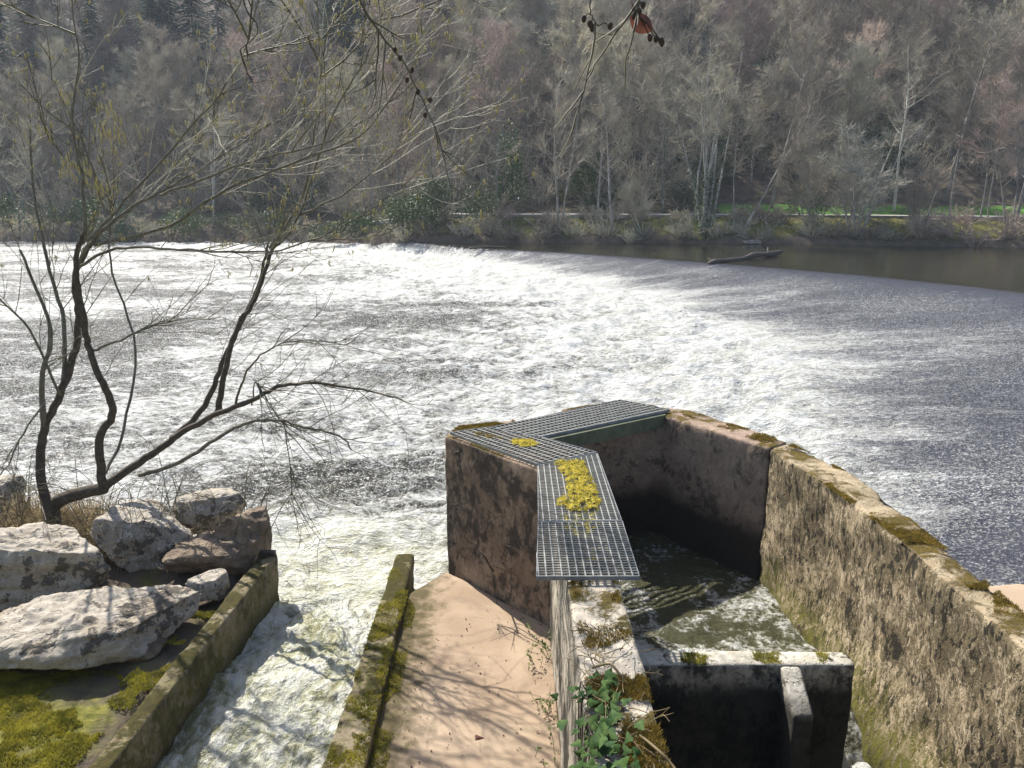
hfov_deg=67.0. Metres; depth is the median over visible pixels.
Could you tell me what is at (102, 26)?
conifer
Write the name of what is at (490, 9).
bare tree
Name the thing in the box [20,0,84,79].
conifer
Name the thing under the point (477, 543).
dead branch
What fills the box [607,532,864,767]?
basin water
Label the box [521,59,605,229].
bare tree
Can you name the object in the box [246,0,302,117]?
bare tree
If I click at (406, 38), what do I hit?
bare tree
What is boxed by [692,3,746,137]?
bare tree
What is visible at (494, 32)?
bare tree
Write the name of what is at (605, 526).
grating panel
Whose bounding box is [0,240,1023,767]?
river water
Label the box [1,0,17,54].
bare tree
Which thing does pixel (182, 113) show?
bare tree
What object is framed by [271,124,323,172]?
holly bush
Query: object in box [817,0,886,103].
bare tree
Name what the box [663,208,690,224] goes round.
bush
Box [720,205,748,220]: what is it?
bush
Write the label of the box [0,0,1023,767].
ground
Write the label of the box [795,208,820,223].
bush
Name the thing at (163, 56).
bare tree
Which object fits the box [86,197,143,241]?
holly bush
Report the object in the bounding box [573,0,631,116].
bare tree
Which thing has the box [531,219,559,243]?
bush
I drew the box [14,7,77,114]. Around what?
bare tree
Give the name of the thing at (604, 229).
bush
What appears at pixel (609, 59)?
bare tree
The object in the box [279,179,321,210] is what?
holly bush
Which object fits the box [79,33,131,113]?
bare tree
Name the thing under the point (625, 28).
bare tree
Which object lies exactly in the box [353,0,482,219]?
alder twig
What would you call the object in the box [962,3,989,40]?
holly bush
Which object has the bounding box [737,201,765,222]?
bush
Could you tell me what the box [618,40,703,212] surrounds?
bare tree
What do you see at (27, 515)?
dry grass
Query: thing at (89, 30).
conifer
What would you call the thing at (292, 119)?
bare tree
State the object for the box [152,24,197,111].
bare tree
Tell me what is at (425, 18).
conifer
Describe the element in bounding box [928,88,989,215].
bare tree
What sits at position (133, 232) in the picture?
bush
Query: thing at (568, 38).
bare tree
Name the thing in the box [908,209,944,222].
bush
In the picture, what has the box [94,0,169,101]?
bare tree
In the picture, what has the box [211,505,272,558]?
boulder
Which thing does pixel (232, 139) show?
holly bush
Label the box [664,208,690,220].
bush
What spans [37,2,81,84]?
bare tree
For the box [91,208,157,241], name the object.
bush
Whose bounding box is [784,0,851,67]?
bare tree
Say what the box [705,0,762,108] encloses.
bare tree
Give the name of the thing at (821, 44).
bare tree
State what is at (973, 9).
holly bush
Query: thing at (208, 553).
boulder
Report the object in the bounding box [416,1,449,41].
conifer
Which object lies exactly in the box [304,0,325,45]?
bare tree
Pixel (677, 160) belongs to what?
holly bush
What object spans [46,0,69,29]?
bare tree
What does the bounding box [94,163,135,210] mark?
holly bush
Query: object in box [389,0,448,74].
bare tree
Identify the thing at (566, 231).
bush
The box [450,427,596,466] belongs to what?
grating panel
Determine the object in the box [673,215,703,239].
bush
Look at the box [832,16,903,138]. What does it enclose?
bare tree
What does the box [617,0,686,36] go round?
bare tree
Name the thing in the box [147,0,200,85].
conifer
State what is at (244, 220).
evergreen bush
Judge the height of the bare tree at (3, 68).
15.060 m
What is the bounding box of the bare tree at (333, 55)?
[297,40,345,136]
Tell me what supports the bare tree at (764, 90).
on the ground at (88, 694)
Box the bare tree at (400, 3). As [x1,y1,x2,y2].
[381,0,437,107]
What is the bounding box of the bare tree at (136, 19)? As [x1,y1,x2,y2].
[107,0,143,51]
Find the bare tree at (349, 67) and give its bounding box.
[326,49,403,198]
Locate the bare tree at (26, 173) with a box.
[0,102,49,221]
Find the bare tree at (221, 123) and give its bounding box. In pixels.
[166,80,251,222]
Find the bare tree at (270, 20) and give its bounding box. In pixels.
[260,0,310,79]
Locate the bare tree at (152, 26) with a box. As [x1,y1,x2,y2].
[129,1,163,62]
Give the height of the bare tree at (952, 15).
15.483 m
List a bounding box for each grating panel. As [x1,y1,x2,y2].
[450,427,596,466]
[488,399,669,438]
[536,520,639,579]
[537,453,621,521]
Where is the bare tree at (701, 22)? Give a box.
[684,0,707,46]
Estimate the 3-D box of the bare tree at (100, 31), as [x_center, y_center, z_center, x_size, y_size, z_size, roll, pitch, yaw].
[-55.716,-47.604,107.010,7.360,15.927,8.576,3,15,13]
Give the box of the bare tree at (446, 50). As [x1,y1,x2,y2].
[414,19,476,139]
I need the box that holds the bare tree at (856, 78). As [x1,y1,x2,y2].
[823,37,893,163]
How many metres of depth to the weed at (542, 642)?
7.97 m
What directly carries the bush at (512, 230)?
on the ground at (88, 694)
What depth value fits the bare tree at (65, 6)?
118.18 m
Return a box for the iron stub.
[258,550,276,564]
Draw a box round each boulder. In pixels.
[0,475,26,519]
[0,521,110,611]
[0,584,201,669]
[90,499,191,572]
[126,637,166,661]
[162,531,258,577]
[172,488,243,534]
[185,568,229,601]
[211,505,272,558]
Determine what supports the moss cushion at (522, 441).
on the grating panel at (542, 446)
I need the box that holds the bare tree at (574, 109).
[530,65,601,196]
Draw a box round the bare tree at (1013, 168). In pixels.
[945,26,1023,235]
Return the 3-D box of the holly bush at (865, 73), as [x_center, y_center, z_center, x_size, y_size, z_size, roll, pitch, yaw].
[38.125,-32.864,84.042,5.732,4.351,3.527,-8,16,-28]
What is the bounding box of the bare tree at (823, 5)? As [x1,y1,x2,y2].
[794,0,858,57]
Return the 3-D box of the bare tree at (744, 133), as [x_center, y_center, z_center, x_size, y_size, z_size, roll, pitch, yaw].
[19.396,-17.556,59.855,10.429,11.699,4.938,-2,14,-9]
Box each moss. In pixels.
[0,568,829,767]
[451,401,1023,767]
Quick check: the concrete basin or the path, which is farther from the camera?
the path
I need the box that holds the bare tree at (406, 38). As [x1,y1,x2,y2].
[385,22,460,179]
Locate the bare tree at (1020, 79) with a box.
[979,10,1023,148]
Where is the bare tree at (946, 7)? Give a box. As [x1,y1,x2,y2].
[902,0,965,87]
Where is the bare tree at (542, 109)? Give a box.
[502,39,593,209]
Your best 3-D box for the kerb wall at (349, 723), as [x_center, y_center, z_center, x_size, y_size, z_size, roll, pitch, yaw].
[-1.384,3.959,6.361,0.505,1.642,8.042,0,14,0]
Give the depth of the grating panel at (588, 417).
9.92 m
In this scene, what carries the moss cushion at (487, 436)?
on the grating panel at (542, 446)
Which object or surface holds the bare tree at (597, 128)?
on the ground at (88, 694)
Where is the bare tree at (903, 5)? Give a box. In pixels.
[842,0,911,70]
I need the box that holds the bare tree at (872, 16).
[836,0,898,69]
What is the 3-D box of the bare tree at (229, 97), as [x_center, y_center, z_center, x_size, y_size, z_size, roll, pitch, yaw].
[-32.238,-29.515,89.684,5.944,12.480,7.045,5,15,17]
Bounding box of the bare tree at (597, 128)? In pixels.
[576,75,629,212]
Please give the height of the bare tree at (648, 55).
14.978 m
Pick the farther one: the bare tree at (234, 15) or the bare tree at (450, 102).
the bare tree at (234, 15)
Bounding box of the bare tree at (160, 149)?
[127,114,183,209]
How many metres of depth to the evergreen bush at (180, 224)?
75.45 m
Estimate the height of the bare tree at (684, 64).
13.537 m
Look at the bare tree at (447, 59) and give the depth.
76.22 m
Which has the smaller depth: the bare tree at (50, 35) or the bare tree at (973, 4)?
the bare tree at (973, 4)
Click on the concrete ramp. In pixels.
(465, 708)
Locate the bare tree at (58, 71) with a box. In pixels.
[32,35,94,144]
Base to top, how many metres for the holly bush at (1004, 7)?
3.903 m
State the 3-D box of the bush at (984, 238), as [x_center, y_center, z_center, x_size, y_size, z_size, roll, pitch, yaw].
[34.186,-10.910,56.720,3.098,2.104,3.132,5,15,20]
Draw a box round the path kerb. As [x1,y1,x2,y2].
[365,214,1023,224]
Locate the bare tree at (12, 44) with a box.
[4,2,41,64]
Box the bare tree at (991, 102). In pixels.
[960,69,1023,215]
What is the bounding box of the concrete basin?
[445,404,1023,767]
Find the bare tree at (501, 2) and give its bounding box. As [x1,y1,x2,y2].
[477,0,525,102]
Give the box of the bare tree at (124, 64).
[101,46,146,121]
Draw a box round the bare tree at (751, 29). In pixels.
[713,0,780,136]
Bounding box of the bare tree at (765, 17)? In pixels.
[741,0,778,81]
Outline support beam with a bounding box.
[546,413,665,447]
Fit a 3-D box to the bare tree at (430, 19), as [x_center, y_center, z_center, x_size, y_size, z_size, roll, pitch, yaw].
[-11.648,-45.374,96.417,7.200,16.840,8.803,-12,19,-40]
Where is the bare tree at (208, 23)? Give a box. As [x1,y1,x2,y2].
[171,0,216,81]
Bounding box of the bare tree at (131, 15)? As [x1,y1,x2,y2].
[109,0,146,31]
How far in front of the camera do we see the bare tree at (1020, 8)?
72.89 m
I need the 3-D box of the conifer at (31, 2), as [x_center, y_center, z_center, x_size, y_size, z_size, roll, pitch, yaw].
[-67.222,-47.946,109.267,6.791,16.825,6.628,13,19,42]
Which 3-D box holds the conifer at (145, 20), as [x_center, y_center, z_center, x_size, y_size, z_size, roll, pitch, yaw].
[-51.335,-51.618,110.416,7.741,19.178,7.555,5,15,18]
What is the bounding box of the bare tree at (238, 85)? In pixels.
[210,54,259,153]
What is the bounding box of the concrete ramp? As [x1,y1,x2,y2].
[368,572,560,767]
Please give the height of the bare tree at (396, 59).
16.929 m
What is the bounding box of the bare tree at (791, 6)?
[728,0,833,151]
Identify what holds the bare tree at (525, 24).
on the ground at (88, 694)
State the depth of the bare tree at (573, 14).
95.49 m
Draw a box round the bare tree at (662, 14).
[606,1,674,126]
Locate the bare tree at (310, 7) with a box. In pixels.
[295,0,320,23]
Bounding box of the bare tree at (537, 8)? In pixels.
[493,0,552,120]
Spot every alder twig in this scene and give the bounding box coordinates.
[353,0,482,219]
[554,0,612,156]
[583,0,664,86]
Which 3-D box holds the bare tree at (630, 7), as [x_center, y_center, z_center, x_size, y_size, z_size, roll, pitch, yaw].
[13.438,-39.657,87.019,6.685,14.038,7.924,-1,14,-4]
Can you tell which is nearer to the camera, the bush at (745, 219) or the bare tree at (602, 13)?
the bush at (745, 219)
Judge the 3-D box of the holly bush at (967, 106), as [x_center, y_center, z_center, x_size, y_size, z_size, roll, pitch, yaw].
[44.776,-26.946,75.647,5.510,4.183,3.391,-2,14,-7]
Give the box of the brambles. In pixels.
[0,431,337,564]
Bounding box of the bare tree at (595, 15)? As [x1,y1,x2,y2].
[588,0,622,50]
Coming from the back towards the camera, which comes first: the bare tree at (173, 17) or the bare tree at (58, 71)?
the bare tree at (173, 17)
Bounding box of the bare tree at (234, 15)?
[225,6,261,81]
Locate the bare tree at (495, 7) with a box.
[472,0,521,26]
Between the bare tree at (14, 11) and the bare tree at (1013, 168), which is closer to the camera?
the bare tree at (1013, 168)
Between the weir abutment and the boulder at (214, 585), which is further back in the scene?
the boulder at (214, 585)
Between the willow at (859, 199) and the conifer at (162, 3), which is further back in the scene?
the conifer at (162, 3)
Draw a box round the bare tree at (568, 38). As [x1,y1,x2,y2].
[531,0,613,166]
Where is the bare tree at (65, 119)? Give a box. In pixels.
[26,72,83,169]
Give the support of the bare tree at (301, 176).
on the ground at (88, 694)
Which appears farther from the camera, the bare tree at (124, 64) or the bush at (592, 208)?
the bare tree at (124, 64)
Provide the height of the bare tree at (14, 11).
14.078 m
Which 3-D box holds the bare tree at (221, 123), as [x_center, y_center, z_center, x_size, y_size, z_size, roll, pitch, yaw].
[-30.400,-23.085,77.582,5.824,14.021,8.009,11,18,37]
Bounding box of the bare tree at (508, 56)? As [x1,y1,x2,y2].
[492,18,564,152]
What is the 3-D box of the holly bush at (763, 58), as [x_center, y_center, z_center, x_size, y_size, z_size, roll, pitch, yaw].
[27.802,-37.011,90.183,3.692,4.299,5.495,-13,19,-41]
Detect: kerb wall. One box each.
[88,554,279,767]
[322,554,413,767]
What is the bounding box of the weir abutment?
[988,584,1023,612]
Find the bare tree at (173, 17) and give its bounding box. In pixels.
[154,0,194,46]
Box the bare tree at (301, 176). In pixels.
[263,120,336,227]
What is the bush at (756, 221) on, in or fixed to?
on the ground at (88, 694)
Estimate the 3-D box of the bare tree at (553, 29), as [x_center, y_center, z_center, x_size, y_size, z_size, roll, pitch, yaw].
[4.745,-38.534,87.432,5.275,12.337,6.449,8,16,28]
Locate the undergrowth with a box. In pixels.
[0,0,1023,220]
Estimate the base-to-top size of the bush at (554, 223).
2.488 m
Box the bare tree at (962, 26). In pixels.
[915,2,1022,163]
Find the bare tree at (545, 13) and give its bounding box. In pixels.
[521,0,564,48]
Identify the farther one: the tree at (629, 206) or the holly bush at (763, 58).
the holly bush at (763, 58)
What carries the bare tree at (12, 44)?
on the ground at (88, 694)
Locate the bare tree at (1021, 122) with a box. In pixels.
[977,21,1023,184]
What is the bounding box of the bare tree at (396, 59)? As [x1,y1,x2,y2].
[361,0,433,145]
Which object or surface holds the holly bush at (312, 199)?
on the ground at (88, 694)
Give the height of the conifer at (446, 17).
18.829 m
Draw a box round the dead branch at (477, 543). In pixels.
[446,496,520,603]
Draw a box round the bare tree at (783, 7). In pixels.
[770,0,805,57]
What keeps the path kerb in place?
on the ground at (88, 694)
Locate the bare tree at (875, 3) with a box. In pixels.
[853,0,944,117]
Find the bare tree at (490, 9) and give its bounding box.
[475,0,522,21]
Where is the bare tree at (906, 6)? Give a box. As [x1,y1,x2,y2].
[892,0,915,50]
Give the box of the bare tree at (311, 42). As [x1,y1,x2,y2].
[295,14,331,91]
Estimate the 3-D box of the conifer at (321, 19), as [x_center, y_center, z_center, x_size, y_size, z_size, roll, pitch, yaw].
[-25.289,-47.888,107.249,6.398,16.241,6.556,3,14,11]
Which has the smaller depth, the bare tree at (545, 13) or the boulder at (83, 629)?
the boulder at (83, 629)
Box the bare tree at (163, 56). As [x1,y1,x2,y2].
[113,36,174,152]
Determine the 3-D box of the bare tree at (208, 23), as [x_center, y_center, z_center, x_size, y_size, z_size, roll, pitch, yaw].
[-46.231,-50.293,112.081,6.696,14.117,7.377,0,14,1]
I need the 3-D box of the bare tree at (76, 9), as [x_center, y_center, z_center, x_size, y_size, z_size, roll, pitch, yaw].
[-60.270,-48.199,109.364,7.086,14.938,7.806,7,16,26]
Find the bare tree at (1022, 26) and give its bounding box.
[995,0,1023,89]
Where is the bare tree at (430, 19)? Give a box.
[405,0,448,86]
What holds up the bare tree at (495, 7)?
on the ground at (88, 694)
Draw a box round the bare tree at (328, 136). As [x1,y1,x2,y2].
[286,59,353,207]
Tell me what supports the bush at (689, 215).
on the ground at (88, 694)
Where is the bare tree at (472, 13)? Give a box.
[441,0,497,77]
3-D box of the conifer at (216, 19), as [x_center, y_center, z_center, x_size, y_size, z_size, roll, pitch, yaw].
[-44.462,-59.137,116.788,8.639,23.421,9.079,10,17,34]
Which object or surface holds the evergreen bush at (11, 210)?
on the ground at (88, 694)
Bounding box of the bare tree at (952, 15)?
[935,0,972,60]
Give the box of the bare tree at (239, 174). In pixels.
[211,113,261,206]
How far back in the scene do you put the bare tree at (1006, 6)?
87.67 m
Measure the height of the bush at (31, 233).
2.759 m
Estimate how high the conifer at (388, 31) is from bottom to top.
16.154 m
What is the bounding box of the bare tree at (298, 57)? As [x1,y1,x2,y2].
[260,0,312,102]
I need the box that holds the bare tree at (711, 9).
[661,0,724,86]
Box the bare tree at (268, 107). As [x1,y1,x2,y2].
[222,21,298,181]
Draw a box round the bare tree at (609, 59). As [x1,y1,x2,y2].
[580,23,636,149]
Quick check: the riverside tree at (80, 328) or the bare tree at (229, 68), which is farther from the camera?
the bare tree at (229, 68)
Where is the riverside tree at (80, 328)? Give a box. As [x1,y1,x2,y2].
[0,0,534,579]
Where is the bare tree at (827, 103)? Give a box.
[763,52,850,184]
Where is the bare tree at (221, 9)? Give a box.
[208,0,234,40]
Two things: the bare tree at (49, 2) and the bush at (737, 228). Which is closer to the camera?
the bush at (737, 228)
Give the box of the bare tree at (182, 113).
[161,88,222,201]
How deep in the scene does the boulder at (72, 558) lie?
8.44 m
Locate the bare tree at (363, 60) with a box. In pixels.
[339,20,396,132]
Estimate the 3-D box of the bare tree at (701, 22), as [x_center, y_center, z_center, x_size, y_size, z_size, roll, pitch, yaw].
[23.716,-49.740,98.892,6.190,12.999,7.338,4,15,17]
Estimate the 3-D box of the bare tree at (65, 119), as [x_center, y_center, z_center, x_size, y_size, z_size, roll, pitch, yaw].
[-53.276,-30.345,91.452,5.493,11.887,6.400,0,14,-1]
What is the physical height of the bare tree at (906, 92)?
15.228 m
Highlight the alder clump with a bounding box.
[653,16,766,237]
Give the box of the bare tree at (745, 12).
[708,0,768,91]
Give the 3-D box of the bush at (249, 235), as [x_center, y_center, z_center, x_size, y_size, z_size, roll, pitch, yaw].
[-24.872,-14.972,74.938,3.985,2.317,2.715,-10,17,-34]
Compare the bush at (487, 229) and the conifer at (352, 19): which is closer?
the bush at (487, 229)
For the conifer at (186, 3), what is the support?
on the ground at (88, 694)
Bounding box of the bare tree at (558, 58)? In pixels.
[527,43,574,136]
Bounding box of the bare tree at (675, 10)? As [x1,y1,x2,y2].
[623,0,693,113]
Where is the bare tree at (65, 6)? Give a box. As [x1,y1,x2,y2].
[58,0,92,55]
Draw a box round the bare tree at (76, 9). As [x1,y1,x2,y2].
[64,0,109,95]
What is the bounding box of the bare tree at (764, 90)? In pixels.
[731,56,791,183]
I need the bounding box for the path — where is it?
[372,213,1023,221]
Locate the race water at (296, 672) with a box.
[155,594,381,767]
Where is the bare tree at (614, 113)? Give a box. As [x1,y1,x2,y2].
[573,80,634,229]
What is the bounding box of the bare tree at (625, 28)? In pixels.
[590,0,670,171]
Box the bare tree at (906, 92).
[866,19,956,212]
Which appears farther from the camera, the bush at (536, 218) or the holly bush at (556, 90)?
the holly bush at (556, 90)
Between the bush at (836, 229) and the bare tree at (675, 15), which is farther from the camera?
the bare tree at (675, 15)
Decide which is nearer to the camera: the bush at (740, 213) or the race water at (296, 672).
the race water at (296, 672)
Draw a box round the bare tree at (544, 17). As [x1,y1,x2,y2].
[503,0,564,106]
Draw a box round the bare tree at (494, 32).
[452,10,538,182]
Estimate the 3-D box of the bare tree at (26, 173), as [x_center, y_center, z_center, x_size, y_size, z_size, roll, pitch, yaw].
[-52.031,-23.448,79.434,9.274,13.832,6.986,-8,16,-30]
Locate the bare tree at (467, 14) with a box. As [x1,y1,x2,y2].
[448,0,510,135]
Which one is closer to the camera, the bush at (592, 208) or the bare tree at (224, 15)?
the bush at (592, 208)
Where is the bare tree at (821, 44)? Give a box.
[766,22,832,132]
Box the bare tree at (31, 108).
[0,69,69,206]
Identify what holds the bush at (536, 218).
on the ground at (88, 694)
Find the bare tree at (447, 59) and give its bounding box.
[427,52,476,158]
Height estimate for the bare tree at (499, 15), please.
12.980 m
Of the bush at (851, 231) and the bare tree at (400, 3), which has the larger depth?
the bare tree at (400, 3)
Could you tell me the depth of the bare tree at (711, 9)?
88.88 m
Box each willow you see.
[765,118,862,227]
[812,109,933,236]
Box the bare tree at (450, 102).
[399,56,486,224]
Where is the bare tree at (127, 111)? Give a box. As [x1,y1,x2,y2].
[84,83,151,189]
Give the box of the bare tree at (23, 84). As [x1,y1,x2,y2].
[11,65,64,167]
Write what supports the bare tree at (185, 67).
on the ground at (88, 694)
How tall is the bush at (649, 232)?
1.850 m
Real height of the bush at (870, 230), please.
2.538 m
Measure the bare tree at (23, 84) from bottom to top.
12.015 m
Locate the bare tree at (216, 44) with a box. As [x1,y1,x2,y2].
[202,28,242,115]
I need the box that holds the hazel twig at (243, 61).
[239,0,257,88]
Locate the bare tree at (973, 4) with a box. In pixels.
[964,0,1020,51]
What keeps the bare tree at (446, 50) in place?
on the ground at (88, 694)
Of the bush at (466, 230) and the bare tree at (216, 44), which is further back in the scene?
the bare tree at (216, 44)
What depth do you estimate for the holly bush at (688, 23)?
98.83 m
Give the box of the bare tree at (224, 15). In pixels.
[217,9,258,99]
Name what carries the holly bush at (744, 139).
on the ground at (88, 694)
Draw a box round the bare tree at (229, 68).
[214,42,260,138]
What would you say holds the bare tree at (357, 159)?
on the ground at (88, 694)
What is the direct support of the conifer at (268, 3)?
on the ground at (88, 694)
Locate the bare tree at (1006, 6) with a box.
[990,0,1020,44]
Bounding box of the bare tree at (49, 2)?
[1,0,64,98]
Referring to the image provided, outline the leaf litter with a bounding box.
[378,608,550,766]
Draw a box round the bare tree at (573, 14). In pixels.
[554,0,588,52]
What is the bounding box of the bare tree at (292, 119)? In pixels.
[260,86,320,202]
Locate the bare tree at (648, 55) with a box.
[604,24,695,196]
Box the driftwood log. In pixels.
[707,247,782,264]
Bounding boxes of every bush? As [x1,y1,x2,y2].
[0,138,19,170]
[0,191,55,230]
[0,220,46,242]
[36,193,137,227]
[51,217,82,237]
[53,156,101,190]
[75,218,107,241]
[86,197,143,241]
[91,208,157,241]
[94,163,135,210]
[102,209,151,241]
[111,95,149,123]
[136,221,166,236]
[155,206,233,237]
[215,129,255,152]
[221,159,250,182]
[227,208,303,233]
[236,223,272,237]
[238,202,277,236]
[242,185,283,216]
[260,96,282,119]
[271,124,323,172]
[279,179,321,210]
[280,86,300,106]
[299,117,335,142]
[300,176,338,213]
[308,209,386,239]
[354,187,431,234]
[383,173,502,232]
[387,218,416,240]
[404,213,453,240]
[437,201,458,219]
[447,213,478,236]
[473,213,502,237]
[477,203,508,223]
[488,199,521,221]
[490,218,525,238]
[525,205,568,234]
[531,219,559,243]
[532,207,555,222]
[538,75,570,110]
[540,209,570,222]
[552,165,597,202]
[559,213,589,237]
[563,103,603,149]
[572,148,607,195]
[575,203,604,220]
[576,202,605,220]
[581,185,642,209]
[581,209,627,237]
[600,198,627,219]
[616,226,648,243]
[623,218,661,239]
[630,209,649,221]
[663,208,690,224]
[663,218,689,237]
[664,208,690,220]
[666,181,717,206]
[667,153,683,171]
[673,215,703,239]
[675,136,737,184]
[677,0,710,42]
[680,205,712,222]
[699,213,735,241]
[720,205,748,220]
[723,112,771,158]
[725,219,753,233]
[727,44,772,82]
[727,215,780,243]
[728,204,751,218]
[731,211,747,222]
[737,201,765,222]
[737,211,759,224]
[743,123,778,162]
[752,204,775,220]
[753,203,791,219]
[763,205,797,225]
[771,27,800,60]
[780,209,840,237]
[783,183,833,220]
[794,0,839,29]
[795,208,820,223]
[817,217,851,237]
[832,221,874,235]
[838,213,892,239]
[843,67,882,91]
[855,114,906,181]
[873,222,901,241]
[891,141,917,174]
[893,210,950,238]
[894,161,963,229]
[897,206,962,239]
[906,196,946,224]
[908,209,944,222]
[923,200,979,239]
[940,86,990,124]
[950,199,992,225]
[957,222,1006,247]
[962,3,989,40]
[965,0,991,20]
[974,200,1023,238]
[995,0,1013,17]
[1001,202,1023,221]
[1007,222,1023,239]
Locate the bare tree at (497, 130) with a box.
[454,74,521,224]
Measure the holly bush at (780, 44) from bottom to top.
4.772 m
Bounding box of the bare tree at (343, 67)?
[310,47,372,172]
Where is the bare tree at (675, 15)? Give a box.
[654,1,681,31]
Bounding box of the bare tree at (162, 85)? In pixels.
[122,47,200,187]
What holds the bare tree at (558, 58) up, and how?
on the ground at (88, 694)
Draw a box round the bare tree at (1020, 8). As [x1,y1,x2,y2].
[965,0,1023,75]
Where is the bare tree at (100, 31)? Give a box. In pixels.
[81,0,140,89]
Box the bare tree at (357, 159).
[328,78,400,221]
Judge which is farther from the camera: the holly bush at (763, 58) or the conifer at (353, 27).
the conifer at (353, 27)
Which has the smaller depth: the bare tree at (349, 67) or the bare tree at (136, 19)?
the bare tree at (349, 67)
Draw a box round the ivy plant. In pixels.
[550,610,675,767]
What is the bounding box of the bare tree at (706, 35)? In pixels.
[678,0,737,65]
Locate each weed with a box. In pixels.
[525,622,551,670]
[528,689,557,718]
[533,725,560,767]
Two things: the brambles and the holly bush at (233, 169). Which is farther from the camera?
the holly bush at (233, 169)
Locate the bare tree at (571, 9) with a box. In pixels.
[554,0,593,74]
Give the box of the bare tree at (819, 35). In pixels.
[744,9,844,208]
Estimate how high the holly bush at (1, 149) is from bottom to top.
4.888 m
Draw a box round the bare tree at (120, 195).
[61,101,139,216]
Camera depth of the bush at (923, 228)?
57.75 m
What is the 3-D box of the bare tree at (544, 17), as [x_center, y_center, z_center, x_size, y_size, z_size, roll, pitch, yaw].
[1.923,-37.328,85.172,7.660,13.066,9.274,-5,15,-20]
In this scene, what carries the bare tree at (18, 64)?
on the ground at (88, 694)
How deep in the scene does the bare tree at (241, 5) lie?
118.88 m
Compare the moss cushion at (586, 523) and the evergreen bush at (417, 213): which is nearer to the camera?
the moss cushion at (586, 523)
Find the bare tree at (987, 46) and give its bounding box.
[928,10,1023,193]
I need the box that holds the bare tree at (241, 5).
[224,0,254,43]
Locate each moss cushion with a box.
[469,430,502,438]
[511,437,538,446]
[553,458,601,511]
[560,512,597,536]
[577,548,606,564]
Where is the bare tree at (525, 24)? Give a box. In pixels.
[453,12,536,135]
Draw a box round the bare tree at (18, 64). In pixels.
[0,55,44,135]
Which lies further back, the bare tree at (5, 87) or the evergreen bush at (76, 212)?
the bare tree at (5, 87)
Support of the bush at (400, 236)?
on the ground at (88, 694)
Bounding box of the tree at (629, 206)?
[611,178,658,234]
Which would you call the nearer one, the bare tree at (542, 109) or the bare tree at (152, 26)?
the bare tree at (542, 109)
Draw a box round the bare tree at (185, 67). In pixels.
[159,36,221,147]
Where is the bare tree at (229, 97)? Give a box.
[201,72,264,178]
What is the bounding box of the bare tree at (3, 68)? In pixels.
[0,66,10,121]
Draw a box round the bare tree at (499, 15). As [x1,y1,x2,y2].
[483,0,522,80]
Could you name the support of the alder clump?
on the ground at (88, 694)
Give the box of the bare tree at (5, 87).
[0,63,33,159]
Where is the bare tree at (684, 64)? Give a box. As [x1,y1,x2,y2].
[656,40,718,179]
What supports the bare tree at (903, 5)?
on the ground at (88, 694)
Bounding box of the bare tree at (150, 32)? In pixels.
[128,17,192,137]
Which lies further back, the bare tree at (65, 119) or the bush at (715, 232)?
the bare tree at (65, 119)
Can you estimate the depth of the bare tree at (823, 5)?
87.37 m
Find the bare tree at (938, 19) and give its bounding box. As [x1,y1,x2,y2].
[896,0,977,123]
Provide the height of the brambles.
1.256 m
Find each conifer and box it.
[0,6,23,100]
[2,0,42,69]
[19,0,50,94]
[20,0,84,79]
[75,0,124,105]
[79,0,124,56]
[93,0,141,90]
[132,1,172,70]
[135,0,167,86]
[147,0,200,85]
[148,0,176,71]
[169,0,222,109]
[181,0,215,55]
[189,0,239,70]
[252,0,286,39]
[314,0,343,85]
[315,0,361,91]
[319,0,360,95]
[325,0,376,98]
[344,0,363,76]
[344,0,381,80]
[350,0,385,96]
[376,0,396,65]
[381,1,413,71]
[386,0,428,57]
[411,0,443,52]
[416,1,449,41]
[433,1,477,44]
[441,1,485,31]
[446,0,489,37]
[492,121,528,213]
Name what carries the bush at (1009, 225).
on the ground at (88, 694)
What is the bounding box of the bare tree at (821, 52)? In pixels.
[798,42,844,146]
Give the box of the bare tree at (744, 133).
[705,75,830,228]
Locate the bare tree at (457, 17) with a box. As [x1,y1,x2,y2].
[441,0,476,50]
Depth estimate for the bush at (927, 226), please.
57.88 m
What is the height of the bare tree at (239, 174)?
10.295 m
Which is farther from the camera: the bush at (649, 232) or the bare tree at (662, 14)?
the bare tree at (662, 14)
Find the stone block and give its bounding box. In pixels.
[743,240,760,243]
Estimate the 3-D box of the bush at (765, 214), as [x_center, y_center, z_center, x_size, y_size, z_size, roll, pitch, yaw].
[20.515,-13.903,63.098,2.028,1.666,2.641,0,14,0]
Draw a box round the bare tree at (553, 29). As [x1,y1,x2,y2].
[533,0,581,81]
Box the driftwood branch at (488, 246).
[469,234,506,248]
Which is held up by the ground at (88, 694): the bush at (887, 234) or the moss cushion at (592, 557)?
the bush at (887, 234)
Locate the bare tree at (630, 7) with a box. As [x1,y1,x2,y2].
[607,0,655,78]
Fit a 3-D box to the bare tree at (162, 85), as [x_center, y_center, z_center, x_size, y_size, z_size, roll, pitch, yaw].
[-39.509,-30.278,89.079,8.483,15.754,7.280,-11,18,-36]
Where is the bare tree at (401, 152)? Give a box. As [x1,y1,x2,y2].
[358,59,448,199]
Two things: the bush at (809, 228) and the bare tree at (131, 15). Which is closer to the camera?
the bush at (809, 228)
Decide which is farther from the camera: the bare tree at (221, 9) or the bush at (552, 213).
the bare tree at (221, 9)
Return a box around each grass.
[0,472,201,578]
[486,201,1023,242]
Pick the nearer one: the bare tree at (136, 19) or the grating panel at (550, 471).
the grating panel at (550, 471)
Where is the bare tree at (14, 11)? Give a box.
[0,0,37,20]
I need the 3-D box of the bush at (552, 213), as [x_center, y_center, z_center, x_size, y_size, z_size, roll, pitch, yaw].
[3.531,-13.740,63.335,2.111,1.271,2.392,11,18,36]

